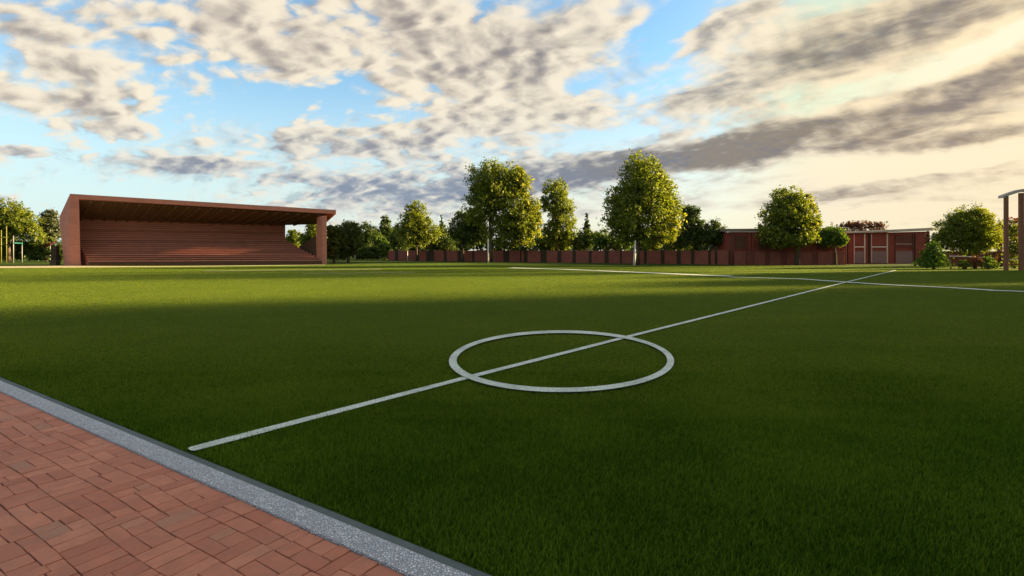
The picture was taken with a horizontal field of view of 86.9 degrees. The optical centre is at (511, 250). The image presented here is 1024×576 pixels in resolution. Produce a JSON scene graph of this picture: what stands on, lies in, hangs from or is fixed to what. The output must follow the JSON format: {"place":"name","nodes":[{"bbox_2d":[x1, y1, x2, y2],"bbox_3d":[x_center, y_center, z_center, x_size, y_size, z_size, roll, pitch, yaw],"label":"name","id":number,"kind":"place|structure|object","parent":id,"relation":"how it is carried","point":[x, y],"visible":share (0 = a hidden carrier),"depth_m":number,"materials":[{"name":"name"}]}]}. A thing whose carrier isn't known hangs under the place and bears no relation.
{"place":"outdoors","nodes":[
{"label":"outdoors","id":0,"kind":"place"},
{"bbox_2d":[0,265,283,267],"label":"path","id":1,"kind":"structure","parent":0,"point":[109,266],"depth_m":58.43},
{"bbox_2d":[0,392,403,575],"bbox_3d":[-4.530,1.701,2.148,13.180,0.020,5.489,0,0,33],"label":"paving","id":2,"kind":"structure","parent":0,"point":[193,533],"depth_m":3.37,"materials":[{"name":"brick"}]},
{"bbox_2d":[0,257,1017,267],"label":"lawn","id":3,"kind":"structure","parent":0,"point":[18,262],"depth_m":67.92,"materials":[{"name":"plant"}]},
{"bbox_2d":[0,226,7,262],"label":"yellow frame","id":4,"kind":"object","parent":3,"relation":"on","point":[1,237],"visible":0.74,"depth_m":77.24,"materials":[{"name":"paint"}]},
{"bbox_2d":[13,236,22,262],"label":"teal frame","id":5,"kind":"object","parent":3,"relation":"on","point":[21,243],"visible":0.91,"depth_m":77.59,"materials":[{"name":"grey metal"}]},
{"bbox_2d":[0,195,53,261],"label":"broadleaf tree","id":6,"kind":"object","parent":3,"relation":"on","point":[15,220],"visible":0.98,"depth_m":83.26,"materials":[{"name":"green plant"}]},
{"bbox_2d":[0,239,62,260],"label":"hedge","id":7,"kind":"object","parent":3,"relation":"on","point":[34,251],"visible":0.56,"depth_m":85.94,"materials":[{"name":"green plant"}]},
{"bbox_2d":[40,242,50,262],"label":"flowering shrub","id":8,"kind":"object","parent":3,"relation":"on","point":[46,245],"visible":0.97,"depth_m":79.37,"materials":[{"name":"green plant"}]},
{"bbox_2d":[37,209,60,243],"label":"dark tree","id":9,"kind":"object","parent":3,"relation":"on","point":[50,227],"visible":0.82,"depth_m":87.53,"materials":[{"name":"green plant"}]},
{"bbox_2d":[48,242,55,258],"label":"flowering shrub","id":10,"kind":"object","parent":3,"relation":"on","point":[52,243],"visible":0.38,"depth_m":79.28,"materials":[{"name":"green plant"}]},
{"bbox_2d":[49,246,60,264],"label":"gate pillar","id":11,"kind":"structure","parent":3,"relation":"on","point":[54,260],"depth_m":63.43,"materials":[{"name":"brown stone"}]},
{"bbox_2d":[59,194,335,265],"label":"grandstand","id":12,"kind":"object","parent":3,"relation":"on","point":[97,230],"visible":0.99,"depth_m":66.84,"materials":[{"name":"brown brick"}]},
{"bbox_2d":[285,229,300,247],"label":"broadleaf tree","id":13,"kind":"object","parent":3,"relation":"on","point":[293,234],"visible":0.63,"depth_m":109.35,"materials":[{"name":"green plant"}]},
{"bbox_2d":[297,224,327,244],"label":"broadleaf tree","id":14,"kind":"object","parent":3,"relation":"on","point":[311,230],"visible":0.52,"depth_m":103.24,"materials":[{"name":"green plant"}]},
{"bbox_2d":[327,224,348,262],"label":"dark tree","id":15,"kind":"object","parent":3,"relation":"on","point":[335,236],"visible":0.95,"depth_m":74.95,"materials":[{"name":"green plant"}]},
{"bbox_2d":[338,219,363,262],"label":"dark tree","id":16,"kind":"object","parent":3,"relation":"on","point":[351,246],"visible":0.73,"depth_m":77.44,"materials":[{"name":"green plant"}]},
{"bbox_2d":[3,219,713,257],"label":"wood","id":17,"kind":"object","parent":3,"relation":"on","point":[481,247],"visible":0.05,"depth_m":126.63,"materials":[{"name":"green plant"}]},
{"bbox_2d":[327,244,390,259],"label":"hedge","id":18,"kind":"object","parent":3,"relation":"on","point":[371,252],"visible":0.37,"depth_m":96.90,"materials":[{"name":"green plant"}]},
{"bbox_2d":[358,220,378,258],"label":"dark tree","id":19,"kind":"object","parent":3,"relation":"on","point":[366,235],"visible":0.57,"depth_m":109.06,"materials":[{"name":"green plant"}]},
{"bbox_2d":[370,232,389,244],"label":"young tree","id":20,"kind":"object","parent":3,"relation":"on","point":[378,237],"visible":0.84,"depth_m":98.65,"materials":[{"name":"green plant"}]},
{"bbox_2d":[376,240,391,256],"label":"young tree","id":21,"kind":"object","parent":3,"relation":"on","point":[383,247],"visible":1,"depth_m":95.97,"materials":[{"name":"green plant"}]},
{"bbox_2d":[374,214,394,258],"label":"dark tree","id":22,"kind":"object","parent":3,"relation":"on","point":[385,229],"visible":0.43,"depth_m":111.30,"materials":[{"name":"green plant"}]},
{"bbox_2d":[387,229,412,250],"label":"dark tree","id":23,"kind":"object","parent":3,"relation":"on","point":[396,244],"visible":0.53,"depth_m":107.08,"materials":[{"name":"green plant"}]},
{"bbox_2d":[394,199,444,260],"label":"broadleaf tree","id":24,"kind":"object","parent":3,"relation":"on","point":[414,228],"visible":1,"depth_m":89.04,"materials":[{"name":"green plant"}]},
{"bbox_2d":[420,228,458,250],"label":"dark tree","id":25,"kind":"object","parent":3,"relation":"on","point":[443,245],"visible":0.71,"depth_m":97.10,"materials":[{"name":"green plant"}]},
{"bbox_2d":[439,215,443,231],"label":"conifer","id":26,"kind":"object","parent":3,"relation":"on","point":[441,225],"visible":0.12,"depth_m":103.87,"materials":[{"name":"green plant"}]},
{"bbox_2d":[444,210,494,261],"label":"dark tree","id":27,"kind":"object","parent":3,"relation":"on","point":[462,231],"visible":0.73,"depth_m":84.84,"materials":[{"name":"green plant"}]},
{"bbox_2d":[460,157,546,261],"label":"broadleaf tree","id":28,"kind":"object","parent":3,"relation":"on","point":[494,192],"visible":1,"depth_m":79.23,"materials":[{"name":"green plant"}]},
{"bbox_2d":[534,237,572,250],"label":"dark tree","id":29,"kind":"object","parent":3,"relation":"on","point":[541,246],"visible":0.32,"depth_m":88.13,"materials":[{"name":"green plant"}]},
{"bbox_2d":[538,176,578,250],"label":"broadleaf tree","id":30,"kind":"object","parent":3,"relation":"on","point":[561,213],"visible":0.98,"depth_m":85.22,"materials":[{"name":"green plant"}]},
{"bbox_2d":[388,250,729,264],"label":"boundary wall","id":31,"kind":"structure","parent":3,"relation":"on","point":[671,257],"depth_m":77.86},
{"bbox_2d":[570,228,594,250],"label":"dark tree","id":32,"kind":"object","parent":3,"relation":"on","point":[582,242],"visible":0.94,"depth_m":83.28,"materials":[{"name":"green plant"}]},
{"bbox_2d":[582,213,590,230],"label":"conifer","id":33,"kind":"object","parent":3,"relation":"on","point":[586,226],"visible":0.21,"depth_m":91.86,"materials":[{"name":"green plant"}]},
{"bbox_2d":[589,227,634,250],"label":"bushy tree","id":34,"kind":"object","parent":3,"relation":"on","point":[599,239],"visible":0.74,"depth_m":76.00,"materials":[{"name":"green plant"}]},
{"bbox_2d":[596,148,687,264],"bbox_3d":[15.263,-5.310,65.061,10.932,14.142,8.631,0,0,0],"label":"broadleaf tree","id":35,"kind":"object","parent":3,"relation":"on","point":[652,200],"visible":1,"depth_m":63.75,"materials":[{"name":"green plant"}]},
{"bbox_2d":[640,240,683,250],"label":"bushy tree","id":36,"kind":"object","parent":3,"relation":"on","point":[668,246],"visible":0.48,"depth_m":73.50,"materials":[{"name":"green plant"}]},
{"bbox_2d":[672,203,705,250],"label":"dark tree","id":37,"kind":"object","parent":3,"relation":"on","point":[693,225],"visible":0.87,"depth_m":72.22,"materials":[{"name":"green plant"}]},
{"bbox_2d":[695,217,727,250],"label":"round tree","id":38,"kind":"object","parent":3,"relation":"on","point":[711,236],"visible":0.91,"depth_m":70.89,"materials":[{"name":"green plant"}]},
{"bbox_2d":[714,228,847,264],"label":"long building","id":39,"kind":"structure","parent":3,"relation":"on","point":[738,240],"depth_m":67.08,"materials":[{"name":"red brick"}]},
{"bbox_2d":[735,236,746,249],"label":"window","id":40,"kind":"structure","parent":39,"relation":"in","point":[740,241],"depth_m":67.17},
{"bbox_2d":[758,236,769,249],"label":"window","id":41,"kind":"structure","parent":39,"relation":"in","point":[761,247],"depth_m":67.09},
{"bbox_2d":[817,244,831,249],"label":"window","id":42,"kind":"structure","parent":39,"relation":"in","point":[819,247],"depth_m":66.91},
{"bbox_2d":[754,184,822,264],"bbox_3d":[33.048,-3.132,64.666,8.317,9.787,6.394,0,0,0],"label":"broadleaf tree","id":43,"kind":"object","parent":3,"relation":"on","point":[794,220],"visible":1,"depth_m":63.52,"materials":[{"name":"green plant"}]},
{"bbox_2d":[734,251,843,264],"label":"boundary wall","id":44,"kind":"structure","parent":3,"relation":"on","point":[779,258],"depth_m":66.21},
{"bbox_2d":[814,224,849,264],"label":"tree","id":45,"kind":"object","parent":3,"relation":"on","point":[834,236],"visible":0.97,"depth_m":65.03,"materials":[{"name":"green plant"}]},
{"bbox_2d":[836,220,888,232],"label":"tree","id":46,"kind":"object","parent":3,"relation":"on","point":[855,225],"visible":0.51,"depth_m":81.71,"materials":[{"name":"red plant"}]},
{"bbox_2d":[847,228,932,263],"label":"garage block","id":47,"kind":"structure","parent":3,"relation":"on","point":[899,246],"depth_m":71.88,"materials":[{"name":"brick"}]},
{"bbox_2d":[854,234,864,262],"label":"garage door","id":48,"kind":"structure","parent":47,"relation":"in","point":[859,256],"depth_m":71.59,"materials":[{"name":"paint"}]},
{"bbox_2d":[871,234,887,262],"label":"garage door","id":49,"kind":"structure","parent":47,"relation":"in","point":[876,256],"depth_m":71.82,"materials":[{"name":"paint"}]},
{"bbox_2d":[895,234,913,262],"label":"garage door","id":50,"kind":"structure","parent":47,"relation":"in","point":[900,256],"depth_m":72.12,"materials":[{"name":"paint"}]},
{"bbox_2d":[924,231,931,248],"bbox_3d":[44.629,-0.231,57.995,0.686,3.924,0.758,0,0,-30],"label":"flowering shrub","id":51,"kind":"object","parent":3,"relation":"on","point":[927,237],"visible":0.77,"depth_m":57.99,"materials":[{"name":"green plant"}]},
{"bbox_2d":[929,200,1002,266],"bbox_3d":[48.338,-1.825,57.589,8.003,7.155,4.745,0,0,0],"label":"bushy tree","id":52,"kind":"object","parent":3,"relation":"on","point":[973,231],"visible":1,"depth_m":56.59,"materials":[{"name":"green plant"}]},
{"bbox_2d":[968,255,983,268],"bbox_3d":[43.142,1.051,50.181,1.225,1.371,1.041,0,0,0],"label":"plant","id":53,"kind":"object","parent":3,"relation":"on","point":[975,262],"visible":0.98,"depth_m":50.07,"materials":[{"name":"red plant"}]},
{"bbox_2d":[939,251,1017,265],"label":"garden wall","id":54,"kind":"structure","parent":3,"relation":"on","point":[955,260],"depth_m":61.80,"materials":[{"name":"brown brick"}]},
{"bbox_2d":[979,255,1000,268],"bbox_3d":[43.863,1.064,49.621,1.732,1.388,1.152,0,0,0],"label":"plant","id":55,"kind":"object","parent":3,"relation":"on","point":[988,264],"visible":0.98,"depth_m":49.48,"materials":[{"name":"green plant"}]},
{"bbox_2d":[994,224,1002,266],"bbox_3d":[52.593,-0.670,58.532,1.408,4.809,1.349,0,0,0],"label":"flowering shrub","id":56,"kind":"object","parent":3,"relation":"on","point":[999,255],"visible":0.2,"depth_m":58.38,"materials":[{"name":"green plant"}]},
{"bbox_2d":[1000,216,1017,267],"bbox_3d":[49.390,-0.894,52.992,2.293,5.256,2.002,0,0,0],"label":"flowering shrub","id":57,"kind":"object","parent":3,"relation":"on","point":[1013,233],"visible":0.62,"depth_m":52.87,"materials":[{"name":"green plant"}]},
{"bbox_2d":[0,262,1023,575],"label":"turf pitch","id":58,"kind":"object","parent":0,"point":[408,308],"visible":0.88,"depth_m":15.39,"materials":[{"name":"plant"}]},
{"bbox_2d":[235,269,364,270],"bbox_3d":[-18.811,1.678,47.167,14.366,0.001,1.298,0,0,-18],"label":"worn line","id":59,"kind":"object","parent":58,"relation":"on","point":[341,269],"visible":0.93,"depth_m":47.29,"materials":[{"name":"paint"}]},
{"bbox_2d":[302,272,403,273],"bbox_3d":[-11.502,1.675,41.009,8.273,0.001,0.997,0,0,-17],"label":"worn line","id":60,"kind":"object","parent":58,"relation":"on","point":[376,272],"visible":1,"depth_m":41.76,"materials":[{"name":"paint"}]},
{"bbox_2d":[0,266,1023,420],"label":"grass","id":61,"kind":"structure","parent":58,"relation":"on","point":[591,360],"depth_m":9.96,"materials":[{"name":"green plant"}]},
{"bbox_2d":[0,369,1023,403],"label":"grass","id":62,"kind":"structure","parent":58,"relation":"on","point":[255,390],"depth_m":6.69,"materials":[{"name":"green plant"}]},
{"bbox_2d":[0,345,1023,381],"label":"grass","id":63,"kind":"structure","parent":58,"relation":"on","point":[402,375],"depth_m":8.17,"materials":[{"name":"green plant"}]},
{"bbox_2d":[188,270,894,450],"bbox_3d":[15.363,1.676,25.928,0.273,0.015,56.003,0,0,40],"label":"halfway line","id":64,"kind":"object","parent":58,"relation":"on","point":[245,434],"visible":0.95,"depth_m":6.47,"materials":[{"name":"paint"}]},
{"bbox_2d":[69,400,1023,575],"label":"grass","id":65,"kind":"structure","parent":58,"relation":"on","point":[996,441],"depth_m":3.99,"materials":[{"name":"green plant"}]},
{"bbox_2d":[449,330,673,391],"bbox_3d":[0.812,1.665,8.863,3.573,0.008,5.001,0,0,0],"label":"circle","id":66,"kind":"object","parent":58,"relation":"on","point":[454,365],"visible":1,"depth_m":7.45,"materials":[{"name":"paint"}]},
{"bbox_2d":[528,268,727,275],"bbox_3d":[7.527,1.681,45.121,2.093,0.001,23.086,0,0,-39],"label":"touch line","id":67,"kind":"object","parent":58,"relation":"on","point":[635,272],"visible":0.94,"depth_m":41.91,"materials":[{"name":"paint"}]},
{"bbox_2d":[633,240,635,264],"bbox_3d":[14.239,0.299,62.870,0.350,3.017,0.290,0,0,0],"label":"pole","id":68,"kind":"object","parent":58,"relation":"on","point":[634,259],"visible":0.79,"depth_m":62.78,"materials":[{"name":"silver metal"}]},
{"bbox_2d":[745,277,1023,291],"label":"side line","id":69,"kind":"object","parent":58,"relation":"on","point":[891,284],"visible":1,"depth_m":26.16,"materials":[{"name":"paint"}]},
{"bbox_2d":[911,238,954,268],"bbox_3d":[38.498,0.279,49.660,2.997,2.931,2.854,0,0,0],"label":"cone shrub","id":70,"kind":"object","parent":58,"relation":"on","point":[930,257],"visible":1,"depth_m":49.32,"materials":[{"name":"green plant"}]},
{"bbox_2d":[956,259,972,268],"bbox_3d":[42.291,1.260,50.602,1.086,0.971,1.187,0,0,0],"label":"plant","id":71,"kind":"object","parent":58,"relation":"on","point":[963,264],"visible":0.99,"depth_m":50.50,"materials":[{"name":"green plant"}]},
{"bbox_2d":[949,256,982,268],"bbox_3d":[43.091,1.129,51.285,3.281,1.343,0.270,0,0,0],"label":"timber rail","id":72,"kind":"object","parent":58,"relation":"on","point":[965,259],"visible":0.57,"depth_m":51.32,"materials":[{"name":"paint"}]},
{"bbox_2d":[983,252,998,268],"bbox_3d":[45.698,0.868,51.635,1.225,1.730,1.133,0,0,41],"label":"flowering shrub","id":73,"kind":"object","parent":58,"relation":"on","point":[995,255],"visible":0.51,"depth_m":51.47,"materials":[{"name":"red plant"}]},
{"bbox_2d":[998,189,1023,269],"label":"pergola","id":74,"kind":"object","parent":58,"relation":"on","point":[1006,254],"visible":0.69,"depth_m":47.05,"materials":[{"name":"paint"}]},
{"bbox_2d":[0,0,1023,250],"label":"sky","id":75,"kind":"structure","parent":0,"point":[904,114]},
{"label":"ground","id":76,"kind":"structure","parent":0,"visible":0},
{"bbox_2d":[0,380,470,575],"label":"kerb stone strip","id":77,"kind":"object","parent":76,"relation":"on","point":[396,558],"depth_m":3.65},
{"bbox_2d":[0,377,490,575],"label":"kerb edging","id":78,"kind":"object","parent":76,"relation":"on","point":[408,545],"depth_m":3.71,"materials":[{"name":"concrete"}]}
]}

